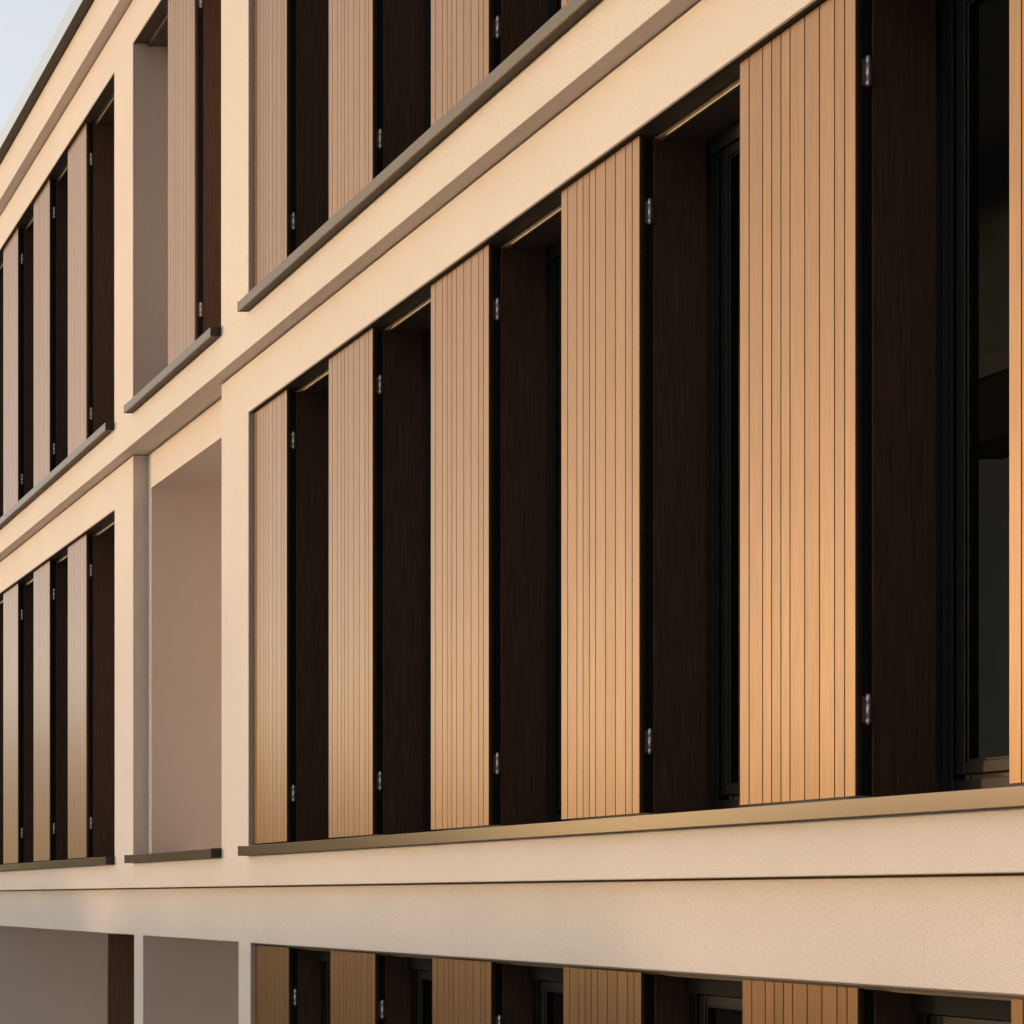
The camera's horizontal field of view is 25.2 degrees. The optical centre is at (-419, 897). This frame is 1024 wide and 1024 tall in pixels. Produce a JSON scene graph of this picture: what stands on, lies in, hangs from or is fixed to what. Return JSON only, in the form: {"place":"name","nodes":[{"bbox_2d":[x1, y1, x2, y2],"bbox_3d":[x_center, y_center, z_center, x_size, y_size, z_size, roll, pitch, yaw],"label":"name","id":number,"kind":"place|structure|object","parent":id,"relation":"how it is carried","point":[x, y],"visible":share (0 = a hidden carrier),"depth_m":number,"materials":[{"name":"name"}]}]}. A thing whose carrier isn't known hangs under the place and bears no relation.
{"place":"outdoors","nodes":[
{"label":"outdoors","id":0,"kind":"place"},
{"bbox_2d":[0,0,71,131],"label":"sky","id":1,"kind":"structure","parent":0,"point":[27,27],"materials":[{"name":"white"}]},
{"bbox_3d":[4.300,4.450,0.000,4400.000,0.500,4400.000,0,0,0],"label":"ground","id":2,"kind":"structure","parent":0,"visible":0},
{"bbox_2d":[0,0,1023,1023],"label":"office building","id":3,"kind":"structure","parent":2,"relation":"on","point":[510,510],"depth_m":8.82,"materials":[{"name":"beige paint"}]},
{"bbox_2d":[321,961,330,1023],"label":"window","id":4,"kind":"structure","parent":3,"relation":"in","point":[325,966],"depth_m":11.53,"materials":[{"name":"black metal"}]},
{"bbox_2d":[335,344,425,838],"bbox_3d":[4.647,-1.722,10.732,0.050,2.754,1.227,0,0,0],"label":"window","id":5,"kind":"structure","parent":3,"relation":"in","point":[424,346],"depth_m":10.13,"materials":[{"name":"black metal"}]},
{"bbox_2d":[411,969,431,1023],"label":"window","id":6,"kind":"structure","parent":3,"relation":"in","point":[419,978],"depth_m":10.23,"materials":[{"name":"black metal"}]},
{"bbox_2d":[424,0,426,132],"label":"window","id":7,"kind":"structure","parent":3,"relation":"in","point":[425,1],"depth_m":9.89,"materials":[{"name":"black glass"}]},
{"bbox_2d":[426,262,549,831],"bbox_3d":[4.647,-1.722,9.469,0.050,2.754,1.292,0,0,0],"label":"window","id":8,"kind":"structure","parent":3,"relation":"in","point":[428,345],"depth_m":10.07,"materials":[{"name":"black metal"}]},
{"bbox_2d":[427,0,550,129],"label":"window","id":9,"kind":"structure","parent":3,"relation":"in","point":[428,1],"depth_m":9.84,"materials":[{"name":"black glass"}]},
{"bbox_2d":[532,979,562,1023],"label":"window","id":10,"kind":"structure","parent":3,"relation":"in","point":[542,990],"depth_m":8.91,"materials":[{"name":"black metal"}]},
{"bbox_2d":[551,0,560,16],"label":"window","id":11,"kind":"structure","parent":3,"relation":"in","point":[555,4],"depth_m":8.57,"materials":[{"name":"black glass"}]},
{"bbox_2d":[550,157,710,821],"bbox_3d":[4.647,-1.722,8.193,0.050,2.754,1.253,0,0,0],"label":"window","id":12,"kind":"structure","parent":3,"relation":"in","point":[555,265],"depth_m":8.77,"materials":[{"name":"black metal"}]},
{"bbox_2d":[689,993,742,1023],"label":"window","id":13,"kind":"structure","parent":3,"relation":"in","point":[702,1007],"depth_m":7.62,"materials":[{"name":"black metal"}]},
{"bbox_2d":[711,6,941,809],"bbox_3d":[4.651,-1.722,6.923,0.058,2.754,1.279,0,0,0],"label":"window","id":14,"kind":"structure","parent":3,"relation":"in","point":[725,786],"depth_m":7.46,"materials":[{"name":"black metal"}]},
{"bbox_2d":[916,1012,1010,1023],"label":"window","id":15,"kind":"structure","parent":3,"relation":"in","point":[921,1018],"depth_m":6.27,"materials":[{"name":"black glass"}]},
{"bbox_2d":[942,0,1023,791],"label":"window","id":16,"kind":"structure","parent":3,"relation":"in","point":[962,767],"depth_m":6.19,"materials":[{"name":"black metal"}]},
{"bbox_2d":[979,347,1008,458],"bbox_3d":[5.870,-2.033,7.700,0.320,0.345,2.400,0,0,0],"label":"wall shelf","id":17,"kind":"object","parent":3,"relation":"attached to","point":[994,405],"depth_m":7.50,"materials":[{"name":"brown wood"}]}
]}

